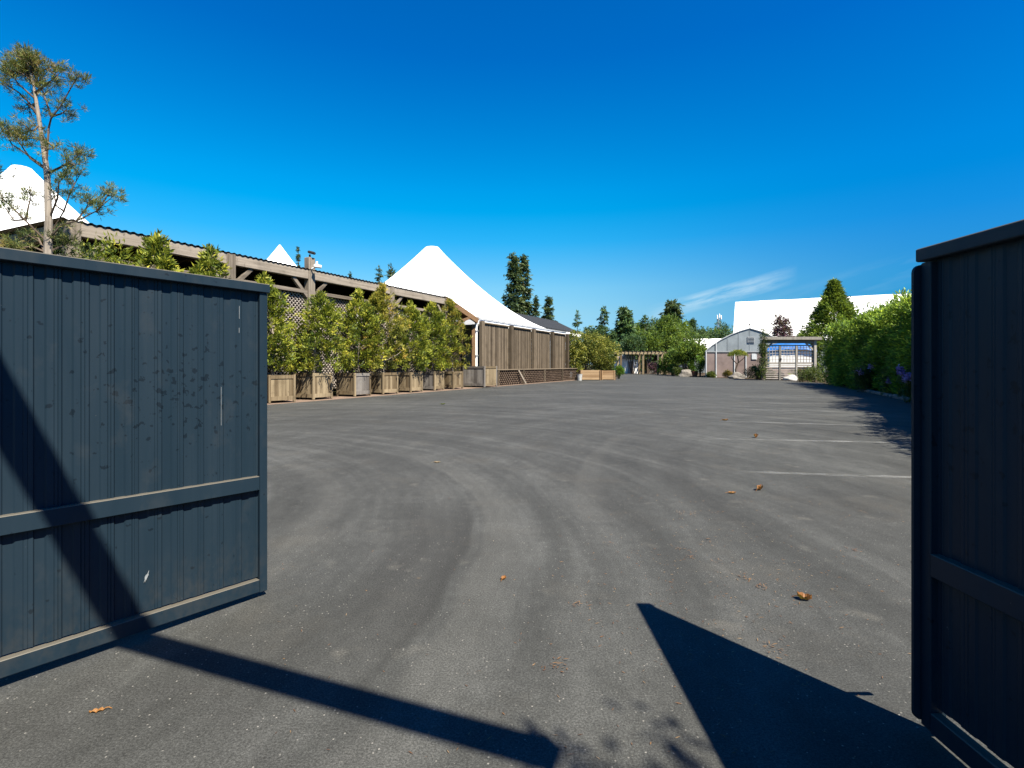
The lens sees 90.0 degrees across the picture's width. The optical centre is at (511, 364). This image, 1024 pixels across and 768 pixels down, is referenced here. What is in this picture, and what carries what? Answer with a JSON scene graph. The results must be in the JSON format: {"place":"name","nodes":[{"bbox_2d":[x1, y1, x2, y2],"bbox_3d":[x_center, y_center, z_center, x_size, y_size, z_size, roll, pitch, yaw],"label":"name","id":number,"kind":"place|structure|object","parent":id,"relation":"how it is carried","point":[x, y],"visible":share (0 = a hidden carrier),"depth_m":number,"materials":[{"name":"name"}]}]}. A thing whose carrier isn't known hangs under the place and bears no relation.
{"place":"outdoors","nodes":[
{"label":"outdoors","id":0,"kind":"place"},
{"bbox_2d":[267,379,576,404],"bbox_3d":[-11.680,1.396,13.739,1.900,0.001,79.002,0,0,27],"label":"paver strip","id":1,"kind":"object","parent":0,"point":[352,396],"depth_m":24.07,"materials":[{"name":"concrete"}]},
{"bbox_2d":[72,231,139,264],"bbox_3d":[-11.311,-1.185,14.502,2.085,5.188,1.969,0,0,0],"label":"conifer shrub","id":2,"kind":"object","parent":1,"relation":"on","point":[113,258],"visible":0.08,"depth_m":14.31,"materials":[{"name":"green plant"}]},
{"bbox_2d":[123,228,184,271],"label":"arborvitae","id":3,"kind":"object","parent":1,"relation":"on","point":[155,247],"visible":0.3,"depth_m":14.77,"materials":[{"name":"green plant"}]},
{"bbox_2d":[186,243,232,278],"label":"arborvitae","id":4,"kind":"object","parent":1,"relation":"on","point":[210,264],"visible":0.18,"depth_m":16.18,"materials":[{"name":"green plant"}]},
{"bbox_2d":[267,374,295,402],"bbox_3d":[-8.801,0.875,19.125,1.000,1.010,1.000,0,0,41],"label":"planter box","id":5,"kind":"object","parent":1,"relation":"on","point":[282,387],"visible":0.74,"depth_m":18.81,"materials":[{"name":"wood"}]},
{"bbox_2d":[255,270,299,374],"bbox_3d":[-9.089,-1.500,19.071,2.208,4.056,2.217,0,0,-11],"label":"arborvitae","id":6,"kind":"object","parent":5,"relation":"on","point":[278,319],"visible":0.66,"depth_m":18.99,"materials":[{"name":"green plant"}]},
{"bbox_2d":[294,373,332,399],"bbox_3d":[-8.110,0.850,20.917,1.060,1.060,1.060,0,0,24],"label":"planter box","id":7,"kind":"object","parent":1,"relation":"on","point":[313,386],"visible":0.9,"depth_m":20.53,"materials":[{"name":"wood"}]},
{"bbox_2d":[284,290,356,373],"bbox_3d":[-7.698,-1.317,20.803,2.767,3.562,2.994,0,0,-37],"label":"arborvitae","id":8,"kind":"object","parent":7,"relation":"on","point":[327,345],"visible":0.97,"depth_m":20.56,"materials":[{"name":"green plant"}]},
{"bbox_2d":[336,373,370,396],"bbox_3d":[-7.079,0.870,22.933,1.060,1.020,1.060,0,0,25],"label":"planter box","id":9,"kind":"object","parent":1,"relation":"on","point":[354,384],"visible":1,"depth_m":22.55,"materials":[{"name":"wood"}]},
{"bbox_2d":[334,287,392,372],"bbox_3d":[-6.972,-1.559,23.295,2.892,4.128,3.271,0,0,0],"label":"arborvitae","id":10,"kind":"object","parent":9,"relation":"on","point":[359,305],"visible":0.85,"depth_m":23.14,"materials":[{"name":"green plant"}]},
{"bbox_2d":[368,372,397,393],"bbox_3d":[-6.165,0.870,24.533,1.000,1.020,1.000,0,0,32],"label":"planter box","id":11,"kind":"object","parent":1,"relation":"on","point":[384,382],"visible":0.87,"depth_m":24.19,"materials":[{"name":"wood"}]},
{"bbox_2d":[339,281,415,372],"bbox_3d":[-6.346,-1.771,24.513,3.481,4.549,3.408,0,0,0],"label":"arborvitae","id":12,"kind":"object","parent":11,"relation":"on","point":[376,299],"visible":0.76,"depth_m":24.35,"materials":[{"name":"green plant"}]},
{"bbox_2d":[398,372,422,391],"bbox_3d":[-5.293,0.880,26.354,1.000,1.000,1.000,0,0,27],"label":"planter box","id":13,"kind":"object","parent":1,"relation":"on","point":[410,381],"visible":0.9,"depth_m":25.97,"materials":[{"name":"wood"}]},
{"bbox_2d":[383,299,437,372],"bbox_3d":[-5.319,-1.467,26.363,3.166,3.984,2.884,0,0,0],"label":"arborvitae","id":14,"kind":"object","parent":13,"relation":"on","point":[413,315],"visible":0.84,"depth_m":26.23,"materials":[{"name":"green plant"}]},
{"bbox_2d":[421,371,443,389],"bbox_3d":[-4.372,0.870,28.144,0.940,1.020,0.940,0,0,25],"label":"planter box","id":15,"kind":"object","parent":1,"relation":"on","point":[434,380],"visible":0.94,"depth_m":27.80,"materials":[{"name":"wood"}]},
{"bbox_2d":[407,301,462,371],"bbox_3d":[-4.292,-1.569,28.365,3.523,4.141,3.022,0,0,38],"label":"arborvitae","id":16,"kind":"object","parent":15,"relation":"on","point":[437,316],"visible":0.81,"depth_m":28.05,"materials":[{"name":"green plant"}]},
{"bbox_2d":[444,371,462,388],"bbox_3d":[-3.492,0.875,29.771,0.940,1.010,0.940,0,0,31],"label":"planter box","id":17,"kind":"object","parent":1,"relation":"on","point":[453,379],"visible":0.84,"depth_m":29.40,"materials":[{"name":"wood"}]},
{"bbox_2d":[433,296,472,370],"bbox_3d":[-3.525,-1.751,29.810,2.553,4.530,2.699,0,0,0],"label":"arborvitae","id":18,"kind":"object","parent":17,"relation":"on","point":[452,312],"visible":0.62,"depth_m":29.63,"materials":[{"name":"green plant"}]},
{"bbox_2d":[463,366,496,386],"bbox_3d":[-2.016,0.730,32.385,1.600,1.300,1.600,0,0,27],"label":"planter box","id":19,"kind":"object","parent":1,"relation":"on","point":[484,376],"visible":0.92,"depth_m":31.79,"materials":[{"name":"wood"}]},
{"bbox_2d":[479,321,568,383],"bbox_3d":[1.576,-0.730,40.749,0.307,4.300,16.170,0,0,27],"label":"board fence","id":20,"kind":"object","parent":1,"relation":"on","point":[533,349],"visible":0.66,"depth_m":39.17,"materials":[{"name":"wood"}]},
{"bbox_2d":[497,368,577,385],"bbox_3d":[2.265,0.855,41.062,0.920,1.090,15.850,0,0,27],"label":"lattice fence","id":21,"kind":"object","parent":1,"relation":"on","point":[505,376],"visible":0.95,"depth_m":39.48,"materials":[{"name":"wood"}]},
{"bbox_2d":[565,339,587,373],"bbox_3d":[5.934,-0.546,48.891,2.763,3.934,3.247,0,0,0],"label":"shrub","id":22,"kind":"object","parent":1,"relation":"on","point":[577,364],"visible":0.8,"depth_m":48.10,"materials":[{"name":"green plant"}]},
{"bbox_2d":[0,374,1013,767],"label":"asphalt lot","id":23,"kind":"structure","parent":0,"point":[422,656],"depth_m":2.97,"materials":[{"name":"asphalt"}]},
{"bbox_2d":[0,41,129,253],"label":"pine tree","id":24,"kind":"object","parent":23,"relation":"on","point":[27,63],"visible":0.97,"depth_m":11.95,"materials":[{"name":"green plant"}]},
{"bbox_2d":[40,240,99,260],"bbox_3d":[-11.171,-0.864,12.523,2.241,4.550,2.105,0,0,29],"label":"conifer shrub","id":25,"kind":"object","parent":23,"relation":"on","point":[85,251],"visible":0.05,"depth_m":12.64,"materials":[{"name":"green plant"}]},
{"bbox_2d":[89,706,111,712],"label":"fallen leaf","id":26,"kind":"object","parent":23,"relation":"on","point":[96,709],"visible":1,"depth_m":2.07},
{"bbox_2d":[0,247,269,678],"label":"metal gate","id":27,"kind":"structure","parent":23,"relation":"on","point":[133,440],"depth_m":2.56,"materials":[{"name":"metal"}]},
{"bbox_2d":[577,374,581,380],"bbox_3d":[6.004,1.100,45.528,0.537,0.600,0.536,0,0,0],"label":"plastic pot","id":28,"kind":"object","parent":23,"relation":"on","point":[579,377],"visible":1,"depth_m":45.34,"materials":[{"name":"plastic"}]},
{"bbox_2d":[578,370,600,379],"bbox_3d":[7.072,0.940,46.788,1.825,0.920,1.505,0,0,0],"label":"cedar planter","id":29,"kind":"object","parent":23,"relation":"on","point":[591,376],"visible":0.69,"depth_m":46.09,"materials":[{"name":"wood"}]},
{"bbox_2d":[277,448,910,757],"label":"needle litter","id":30,"kind":"object","parent":23,"relation":"on","point":[667,629],"visible":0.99,"depth_m":2.73,"materials":[{"name":"plant"}]},
{"bbox_2d":[601,370,614,379],"bbox_3d":[8.853,0.960,47.706,1.245,0.880,1.405,0,0,0],"label":"cedar planter","id":31,"kind":"object","parent":23,"relation":"on","point":[607,374],"visible":0.86,"depth_m":47.06,"materials":[{"name":"wood"}]},
{"bbox_2d":[614,364,624,378],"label":"green bush","id":32,"kind":"object","parent":23,"relation":"on","point":[618,371],"visible":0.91,"depth_m":50.71,"materials":[{"name":"green plant"}]},
{"bbox_2d":[616,351,667,374],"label":"wooden pergola","id":33,"kind":"object","parent":23,"relation":"on","point":[642,353],"visible":0.59,"depth_m":73.91,"materials":[{"name":"wood"}]},
{"bbox_2d":[647,361,659,373],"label":"garden shrub","id":34,"kind":"object","parent":23,"relation":"on","point":[652,365],"visible":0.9,"depth_m":75.02,"materials":[{"name":"purple plant"}]},
{"bbox_2d":[657,362,668,374],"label":"garden shrub","id":35,"kind":"object","parent":23,"relation":"on","point":[663,370],"visible":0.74,"depth_m":70.28,"materials":[{"name":"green plant"}]},
{"bbox_2d":[673,366,683,375],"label":"garden shrub","id":36,"kind":"object","parent":23,"relation":"on","point":[677,371],"visible":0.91,"depth_m":62.42,"materials":[{"name":"green plant"}]},
{"bbox_2d":[728,372,745,378],"bbox_3d":[22.596,1.068,51.376,1.593,0.744,0.992,0,0,0],"label":"boulder","id":37,"kind":"object","parent":23,"relation":"on","point":[736,375],"visible":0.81,"depth_m":51.04,"materials":[{"name":"grey stone"}]},
{"bbox_2d":[792,591,811,599],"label":"fallen leaf","id":38,"kind":"object","parent":23,"relation":"on","point":[801,595],"visible":1,"depth_m":3.05,"materials":[{"name":"plant"}]},
{"bbox_2d":[849,360,878,391],"bbox_3d":[18.094,0.626,26.207,1.487,1.841,1.358,0,0,0],"label":"rhododendron","id":39,"kind":"object","parent":23,"relation":"on","point":[863,379],"visible":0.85,"depth_m":25.99,"materials":[{"name":"green plant"}]},
{"bbox_2d":[818,288,910,395],"bbox_3d":[15.846,-1.125,19.652,4.358,5.711,39.709,0,0,27],"label":"hedge","id":40,"kind":"object","parent":23,"relation":"on","point":[881,335],"visible":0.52,"depth_m":26.06,"materials":[{"name":"green plant"}]},
{"bbox_2d":[857,389,908,400],"bbox_3d":[13.375,1.340,16.875,1.285,0.200,23.572,0,0,29],"label":"stone edging","id":41,"kind":"object","parent":23,"relation":"on","point":[890,395],"visible":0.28,"depth_m":22.73,"materials":[{"name":"stone"}]},
{"bbox_2d":[879,366,898,394],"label":"rhododendron","id":42,"kind":"object","parent":23,"relation":"on","point":[885,390],"visible":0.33,"depth_m":23.04,"materials":[{"name":"green plant"}]},
{"bbox_2d":[893,364,910,402],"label":"rhododendron","id":43,"kind":"object","parent":23,"relation":"on","point":[905,376],"visible":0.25,"depth_m":18.80,"materials":[{"name":"green plant"}]},
{"bbox_2d":[911,219,1023,767],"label":"metal gate","id":44,"kind":"structure","parent":23,"relation":"on","point":[967,483],"depth_m":1.77,"materials":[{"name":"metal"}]},
{"bbox_2d":[0,0,1023,363],"label":"sky","id":45,"kind":"structure","parent":0,"point":[709,156],"materials":[{"name":"blue"}]},
{"bbox_2d":[272,365,854,404],"bbox_3d":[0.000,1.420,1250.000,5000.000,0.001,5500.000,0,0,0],"label":"ground","id":46,"kind":"structure","parent":0,"point":[334,391],"depth_m":29.44,"materials":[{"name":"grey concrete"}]},
{"bbox_2d":[0,165,88,229],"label":"marquee tent","id":47,"kind":"object","parent":46,"relation":"on","point":[27,176],"visible":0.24,"depth_m":25.28,"materials":[{"name":"white fabric"}]},
{"bbox_2d":[0,217,478,388],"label":"timber shelter","id":48,"kind":"object","parent":46,"relation":"on","point":[297,284],"visible":0.3,"depth_m":21.74,"materials":[{"name":"wood"}]},
{"bbox_2d":[311,261,321,269],"bbox_3d":[-8.296,-4.209,21.683,0.475,0.323,0.256,0,0,0],"label":"security camera","id":49,"kind":"object","parent":48,"relation":"attached to","point":[316,265],"visible":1,"depth_m":21.63,"materials":[{"name":"white paint"}]},
{"bbox_2d":[475,316,478,365],"bbox_3d":[-2.267,-0.894,33.190,0.325,4.589,0.251,0,0,27],"label":"downspout","id":50,"kind":"object","parent":48,"relation":"attached to","point":[476,330],"visible":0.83,"depth_m":33.14,"materials":[{"name":"white paint"}]},
{"bbox_2d":[267,245,295,265],"bbox_3d":[-19.793,-4.415,43.699,14.095,11.630,14.130,0,0,27],"label":"marquee tent","id":51,"kind":"object","parent":46,"relation":"on","point":[279,254],"visible":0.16,"depth_m":43.29,"materials":[{"name":"white fabric"}]},
{"bbox_2d":[295,246,300,265],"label":"conifer tree","id":52,"kind":"object","parent":46,"relation":"on","point":[298,257],"visible":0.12,"depth_m":59.94,"materials":[{"name":"green plant"}]},
{"bbox_2d":[374,265,384,283],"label":"conifer tree","id":53,"kind":"object","parent":46,"relation":"on","point":[378,273],"visible":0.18,"depth_m":63.91,"materials":[{"name":"green plant"}]},
{"bbox_2d":[385,263,396,278],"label":"conifer tree","id":54,"kind":"object","parent":46,"relation":"on","point":[390,272],"visible":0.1,"depth_m":61.92,"materials":[{"name":"green plant"}]},
{"bbox_2d":[385,246,566,365],"bbox_3d":[-7.037,-4.490,45.311,19.095,11.780,16.330,0,0,27],"label":"marquee tent","id":55,"kind":"object","parent":46,"relation":"on","point":[434,270],"visible":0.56,"depth_m":42.70,"materials":[{"name":"white fabric"}]},
{"bbox_2d":[501,252,528,314],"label":"conifer tree","id":56,"kind":"object","parent":46,"relation":"on","point":[512,300],"visible":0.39,"depth_m":84.55,"materials":[{"name":"green plant"}]},
{"bbox_2d":[463,313,580,375],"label":"house","id":57,"kind":"structure","parent":46,"relation":"on","point":[548,324],"depth_m":51.58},
{"bbox_2d":[516,253,541,315],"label":"conifer tree","id":58,"kind":"object","parent":46,"relation":"on","point":[524,264],"visible":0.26,"depth_m":87.58,"materials":[{"name":"green plant"}]},
{"bbox_2d":[531,295,540,316],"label":"conifer tree","id":59,"kind":"object","parent":46,"relation":"on","point":[535,304],"visible":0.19,"depth_m":85.82,"materials":[{"name":"green plant"}]},
{"bbox_2d":[541,296,557,321],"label":"conifer tree","id":60,"kind":"object","parent":46,"relation":"on","point":[547,309],"visible":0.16,"depth_m":85.77,"materials":[{"name":"green plant"}]},
{"bbox_2d":[575,371,825,382],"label":"garden bed","id":61,"kind":"object","parent":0,"point":[702,374],"visible":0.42,"depth_m":56.77,"materials":[{"name":"soil"}]},
{"bbox_2d":[572,309,582,342],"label":"conifer tree","id":62,"kind":"object","parent":61,"relation":"on","point":[576,324],"visible":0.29,"depth_m":94.96,"materials":[{"name":"green plant"}]},
{"bbox_2d":[565,329,615,372],"bbox_3d":[7.437,-1.047,49.358,5.549,4.930,4.311,0,0,0],"label":"shrub","id":63,"kind":"object","parent":61,"relation":"on","point":[595,342],"visible":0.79,"depth_m":48.58,"materials":[{"name":"green plant"}]},
{"bbox_2d":[581,325,613,340],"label":"broadleaf tree","id":64,"kind":"object","parent":61,"relation":"on","point":[600,331],"visible":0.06,"depth_m":95.21,"materials":[{"name":"green plant"}]},
{"bbox_2d":[589,306,612,369],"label":"conifer tree","id":65,"kind":"object","parent":61,"relation":"on","point":[606,316],"visible":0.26,"depth_m":95.90,"materials":[{"name":"green plant"}]},
{"bbox_2d":[590,336,623,370],"bbox_3d":[9.134,-0.779,50.690,3.728,4.387,3.626,0,0,0],"label":"shrub","id":66,"kind":"object","parent":61,"relation":"on","point":[612,360],"visible":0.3,"depth_m":50.22,"materials":[{"name":"green plant"}]},
{"bbox_2d":[604,331,619,370],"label":"conifer tree","id":67,"kind":"object","parent":61,"relation":"on","point":[613,336],"visible":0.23,"depth_m":89.68,"materials":[{"name":"green plant"}]},
{"bbox_2d":[614,354,637,372],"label":"garden shed","id":68,"kind":"structure","parent":61,"relation":"on","point":[625,364],"depth_m":82.50,"materials":[{"name":"white paint"}]},
{"bbox_2d":[605,306,651,370],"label":"conifer tree","id":69,"kind":"object","parent":61,"relation":"on","point":[624,324],"visible":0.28,"depth_m":91.22,"materials":[{"name":"green plant"}]},
{"bbox_2d":[617,332,647,373],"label":"broadleaf tree","id":70,"kind":"object","parent":61,"relation":"on","point":[632,343],"visible":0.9,"depth_m":79.40,"materials":[{"name":"green plant"}]},
{"bbox_2d":[633,320,647,364],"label":"broadleaf tree","id":71,"kind":"object","parent":61,"relation":"on","point":[638,326],"visible":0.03,"depth_m":103.22,"materials":[{"name":"green plant"}]},
{"bbox_2d":[640,359,650,370],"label":"garden shrub","id":72,"kind":"object","parent":61,"relation":"on","point":[646,360],"visible":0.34,"depth_m":83.09,"materials":[{"name":"green plant"}]},
{"bbox_2d":[640,314,660,366],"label":"conifer tree","id":73,"kind":"object","parent":61,"relation":"on","point":[642,323],"visible":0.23,"depth_m":95.88,"materials":[{"name":"green plant"}]},
{"bbox_2d":[636,327,667,373],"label":"broadleaf tree","id":74,"kind":"object","parent":61,"relation":"on","point":[653,341],"visible":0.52,"depth_m":81.08,"materials":[{"name":"green plant"}]},
{"bbox_2d":[644,317,666,360],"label":"broadleaf tree","id":75,"kind":"object","parent":61,"relation":"on","point":[653,322],"visible":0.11,"depth_m":99.17,"materials":[{"name":"green plant"}]},
{"bbox_2d":[650,312,684,370],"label":"broadleaf tree","id":76,"kind":"object","parent":61,"relation":"on","point":[667,324],"visible":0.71,"depth_m":86.85,"materials":[{"name":"green plant"}]},
{"bbox_2d":[651,299,684,370],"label":"conifer tree","id":77,"kind":"object","parent":61,"relation":"on","point":[671,306],"visible":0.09,"depth_m":106.88,"materials":[{"name":"green plant"}]},
{"bbox_2d":[657,345,683,374],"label":"garden tree","id":78,"kind":"object","parent":61,"relation":"on","point":[666,359],"visible":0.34,"depth_m":69.56,"materials":[{"name":"green plant"}]},
{"bbox_2d":[667,363,678,375],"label":"garden shrub","id":79,"kind":"object","parent":61,"relation":"on","point":[670,369],"visible":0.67,"depth_m":66.01,"materials":[{"name":"green plant"}]},
{"bbox_2d":[671,319,695,337],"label":"broadleaf tree","id":80,"kind":"object","parent":61,"relation":"on","point":[684,325],"visible":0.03,"depth_m":99.66,"materials":[{"name":"green plant"}]},
{"bbox_2d":[678,369,691,375],"bbox_3d":[21.154,1.004,62.216,2.104,0.928,1.213,0,0,0],"label":"boulder","id":81,"kind":"object","parent":61,"relation":"on","point":[686,372],"visible":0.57,"depth_m":61.76,"materials":[{"name":"grey stone"}]},
{"bbox_2d":[666,336,709,369],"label":"garden tree","id":82,"kind":"object","parent":61,"relation":"on","point":[684,352],"visible":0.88,"depth_m":63.13,"materials":[{"name":"green plant"}]},
{"bbox_2d":[673,327,702,368],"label":"broadleaf tree","id":83,"kind":"object","parent":61,"relation":"on","point":[688,336],"visible":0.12,"depth_m":91.45,"materials":[{"name":"green plant"}]},
{"bbox_2d":[686,359,697,374],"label":"garden shrub","id":84,"kind":"object","parent":61,"relation":"on","point":[691,366],"visible":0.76,"depth_m":62.45,"materials":[{"name":"green plant"}]},
{"bbox_2d":[688,318,698,331],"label":"conifer tree","id":85,"kind":"object","parent":61,"relation":"on","point":[692,321],"visible":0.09,"depth_m":103.57,"materials":[{"name":"green plant"}]},
{"bbox_2d":[691,371,697,376],"bbox_3d":[21.376,1.060,59.915,0.855,0.680,0.854,0,0,0],"label":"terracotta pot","id":86,"kind":"object","parent":61,"relation":"on","point":[694,373],"visible":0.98,"depth_m":59.66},
{"bbox_2d":[684,325,712,339],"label":"broadleaf tree","id":87,"kind":"object","parent":61,"relation":"on","point":[702,332],"visible":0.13,"depth_m":96.42,"materials":[{"name":"green plant"}]},
{"bbox_2d":[694,354,704,376],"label":"garden shrub","id":88,"kind":"object","parent":61,"relation":"on","point":[700,365],"visible":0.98,"depth_m":59.25,"materials":[{"name":"green plant"}]},
{"bbox_2d":[679,339,719,372],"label":"polytunnel","id":89,"kind":"structure","parent":61,"relation":"on","point":[711,342],"depth_m":94.46,"materials":[{"name":"plastic"}]},
{"bbox_2d":[705,371,717,377],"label":"garden shrub","id":90,"kind":"object","parent":61,"relation":"on","point":[711,374],"visible":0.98,"depth_m":56.06,"materials":[{"name":"green plant"}]},
{"bbox_2d":[706,326,718,334],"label":"broadleaf tree","id":91,"kind":"object","parent":61,"relation":"on","point":[710,330],"visible":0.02,"depth_m":124.54,"materials":[{"name":"green plant"}]},
{"bbox_2d":[717,314,721,327],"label":"radio mast","id":92,"kind":"object","parent":61,"relation":"on","point":[719,319],"visible":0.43,"depth_m":139.60,"materials":[{"name":"grey metal"}]},
{"bbox_2d":[705,328,733,338],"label":"broadleaf tree","id":93,"kind":"object","parent":61,"relation":"on","point":[719,334],"visible":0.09,"depth_m":120.23,"materials":[{"name":"green plant"}]},
{"bbox_2d":[712,320,731,335],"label":"broadleaf tree","id":94,"kind":"object","parent":61,"relation":"on","point":[725,326],"visible":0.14,"depth_m":129.55,"materials":[{"name":"green plant"}]},
{"bbox_2d":[722,370,732,377],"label":"golden shrub","id":95,"kind":"object","parent":61,"relation":"on","point":[726,374],"visible":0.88,"depth_m":55.02,"materials":[{"name":"green plant"}]},
{"bbox_2d":[727,349,748,371],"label":"topiary pine","id":96,"kind":"object","parent":61,"relation":"on","point":[737,352],"visible":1,"depth_m":53.16,"materials":[{"name":"green plant"}]},
{"bbox_2d":[705,323,793,376],"bbox_3d":[33.939,-1.606,69.934,8.616,6.011,35.047,0,0,30],"label":"greenhouse","id":97,"kind":"object","parent":61,"relation":"on","point":[718,361],"visible":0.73,"depth_m":57.00,"materials":[{"name":"grey metal"}]},
{"bbox_2d":[742,364,777,379],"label":"juniper","id":98,"kind":"object","parent":61,"relation":"on","point":[755,373],"visible":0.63,"depth_m":48.11,"materials":[{"name":"green plant"}]},
{"bbox_2d":[769,313,794,336],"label":"plum tree","id":99,"kind":"object","parent":61,"relation":"on","point":[779,323],"visible":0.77,"depth_m":57.68,"materials":[{"name":"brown plant"}]},
{"bbox_2d":[767,343,810,377],"bbox_3d":[28.414,-0.456,52.322,4.500,3.685,2.200,0,0,24],"label":"covered trailer","id":100,"kind":"object","parent":61,"relation":"on","point":[789,355],"visible":0.42,"depth_m":51.60,"materials":[{"name":"white paint"}]},
{"bbox_2d":[783,374,797,380],"bbox_3d":[25.103,1.149,46.129,1.382,0.567,0.878,0,0,0],"label":"boulder","id":101,"kind":"object","parent":61,"relation":"on","point":[792,377],"visible":0.89,"depth_m":45.81,"materials":[{"name":"stone"}]},
{"bbox_2d":[761,337,821,379],"bbox_3d":[25.887,-0.563,47.400,6.727,3.927,2.600,0,0,0],"label":"garden pergola","id":102,"kind":"object","parent":61,"relation":"on","point":[812,346],"visible":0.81,"depth_m":46.47,"materials":[{"name":"grey wood"}]},
{"bbox_2d":[757,328,770,379],"bbox_3d":[22.653,-1.001,46.250,1.136,4.812,1.192,0,0,-39],"label":"climbing plant","id":103,"kind":"object","parent":102,"relation":"attached to","point":[762,359],"visible":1,"depth_m":46.15,"materials":[{"name":"green plant"}]},
{"bbox_2d":[795,365,825,382],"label":"bush","id":104,"kind":"object","parent":61,"relation":"on","point":[813,373],"visible":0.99,"depth_m":40.82,"materials":[{"name":"green plant"}]},
{"bbox_2d":[733,294,901,371],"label":"warehouse","id":105,"kind":"structure","parent":61,"relation":"on","point":[757,315],"depth_m":98.88,"materials":[{"name":"grey metal"}]},
{"bbox_2d":[788,278,861,375],"bbox_3d":[36.577,-4.156,57.900,14.810,11.616,14.468,0,0,0],"label":"cypress tree","id":106,"kind":"object","parent":61,"relation":"on","point":[835,301],"visible":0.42,"depth_m":57.19,"materials":[{"name":"green plant"}]}
]}

